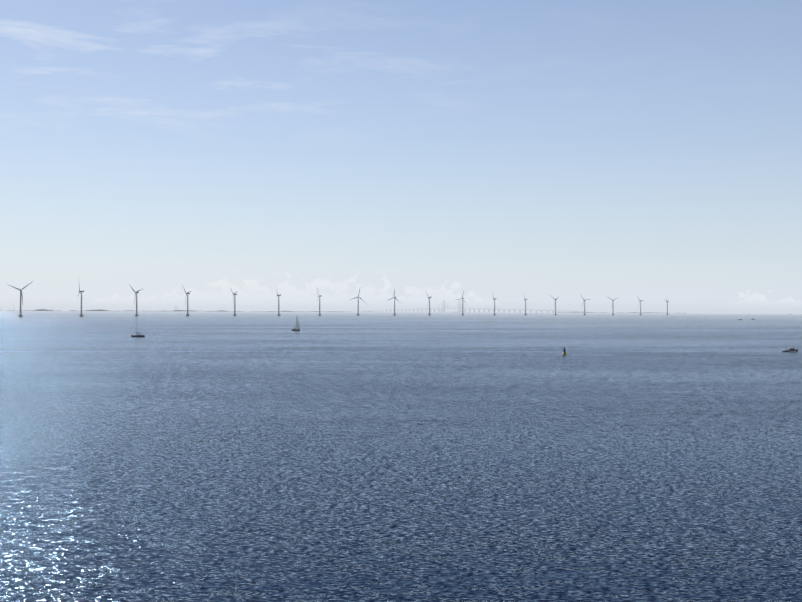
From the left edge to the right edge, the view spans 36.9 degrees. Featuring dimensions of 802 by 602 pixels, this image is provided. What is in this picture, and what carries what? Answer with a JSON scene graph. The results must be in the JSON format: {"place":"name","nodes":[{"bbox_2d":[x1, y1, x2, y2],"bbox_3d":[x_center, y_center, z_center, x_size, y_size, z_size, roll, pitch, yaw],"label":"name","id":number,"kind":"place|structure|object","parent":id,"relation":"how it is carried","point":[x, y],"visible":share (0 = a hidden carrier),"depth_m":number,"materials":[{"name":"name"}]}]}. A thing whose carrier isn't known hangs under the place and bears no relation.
{"place":"outdoors","nodes":[
{"label":"outdoors","id":0,"kind":"place"},
{"bbox_2d":[0,306,338,311],"bbox_3d":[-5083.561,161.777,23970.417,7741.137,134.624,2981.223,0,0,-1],"label":"skyline","id":1,"kind":"structure","parent":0,"point":[122,310],"depth_m":23927.78,"materials":[{"name":"grey"}]},
{"bbox_2d":[24,309,342,311],"bbox_3d":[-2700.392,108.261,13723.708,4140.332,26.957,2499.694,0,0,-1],"label":"coast","id":2,"kind":"structure","parent":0,"point":[193,310],"depth_m":13834.44},
{"bbox_2d":[0,311,801,601],"bbox_3d":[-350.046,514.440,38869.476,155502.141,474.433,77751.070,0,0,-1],"label":"sea","id":3,"kind":"structure","parent":0,"point":[644,457],"depth_m":175.10,"materials":[{"name":"liquid"}]},
{"bbox_2d":[7,282,31,316],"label":"turbine","id":4,"kind":"object","parent":3,"relation":"in","point":[20,315],"visible":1,"depth_m":2876.57,"materials":[{"name":"paint"}]},
{"bbox_2d":[77,286,83,316],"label":"turbine","id":5,"kind":"object","parent":3,"relation":"in","point":[80,315],"visible":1,"depth_m":3055.61,"materials":[{"name":"paint"}]},
{"bbox_2d":[130,286,143,315],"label":"turbine","id":6,"kind":"object","parent":3,"relation":"in","point":[136,292],"visible":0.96,"depth_m":3231.93,"materials":[{"name":"paint"}]},
{"bbox_2d":[131,323,144,336],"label":"sailboat","id":7,"kind":"object","parent":3,"relation":"on","point":[139,335],"visible":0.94,"depth_m":899.37,"materials":[{"name":"black"}]},
{"bbox_2d":[182,285,190,315],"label":"turbine","id":8,"kind":"object","parent":3,"relation":"in","point":[187,293],"visible":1,"depth_m":3405.64,"materials":[{"name":"paint"}]},
{"bbox_2d":[230,288,236,315],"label":"turbine","id":9,"kind":"object","parent":3,"relation":"in","point":[234,294],"visible":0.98,"depth_m":3576.92,"materials":[{"name":"paint"}]},
{"bbox_2d":[0,351,484,351],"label":"motor wake trail","id":10,"kind":"object","parent":3,"relation":"on","point":[236,351],"visible":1,"depth_m":604.12,"materials":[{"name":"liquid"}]},
{"bbox_2d":[276,285,280,315],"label":"turbine","id":11,"kind":"object","parent":3,"relation":"in","point":[278,304],"visible":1,"depth_m":3744.38,"materials":[{"name":"paint"}]},
{"bbox_2d":[291,317,299,330],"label":"sailboat","id":12,"kind":"object","parent":3,"relation":"on","point":[295,329],"visible":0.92,"depth_m":1180.65,"materials":[{"name":"grey"}]},
{"bbox_2d":[317,288,321,315],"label":"turbine","id":13,"kind":"object","parent":3,"relation":"in","point":[319,296],"visible":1,"depth_m":3909.71,"materials":[{"name":"paint"}]},
{"bbox_2d":[350,290,366,315],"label":"turbine","id":14,"kind":"object","parent":3,"relation":"in","point":[358,297],"visible":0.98,"depth_m":4071.74,"materials":[{"name":"paint"}]},
{"bbox_2d":[387,289,397,314],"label":"turbine","id":15,"kind":"object","parent":3,"relation":"in","point":[394,302],"visible":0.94,"depth_m":4231.35,"materials":[{"name":"paint"}]},
{"bbox_2d":[457,291,466,314],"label":"turbine","id":16,"kind":"object","parent":3,"relation":"in","point":[462,303],"visible":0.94,"depth_m":4542.78,"materials":[{"name":"paint"}]},
{"bbox_2d":[345,300,586,312],"bbox_3d":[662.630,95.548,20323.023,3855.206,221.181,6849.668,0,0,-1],"label":"bridge","id":17,"kind":"structure","parent":3,"relation":"on","point":[443,308],"depth_m":19795.70,"materials":[{"name":"grey concrete"}]},
{"bbox_2d":[780,346,798,351],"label":"motor boat","id":18,"kind":"object","parent":3,"relation":"on","point":[792,350],"visible":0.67,"depth_m":626.38,"materials":[{"name":"black"}]},
{"bbox_2d":[0,0,801,313],"label":"sky","id":19,"kind":"structure","parent":0,"point":[507,151],"materials":[{"name":"blue"}]},
{"bbox_2d":[556,312,656,312],"bbox_3d":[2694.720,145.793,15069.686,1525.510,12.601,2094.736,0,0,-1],"label":"island","id":20,"kind":"structure","parent":0,"point":[600,312],"depth_m":15108.39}
]}

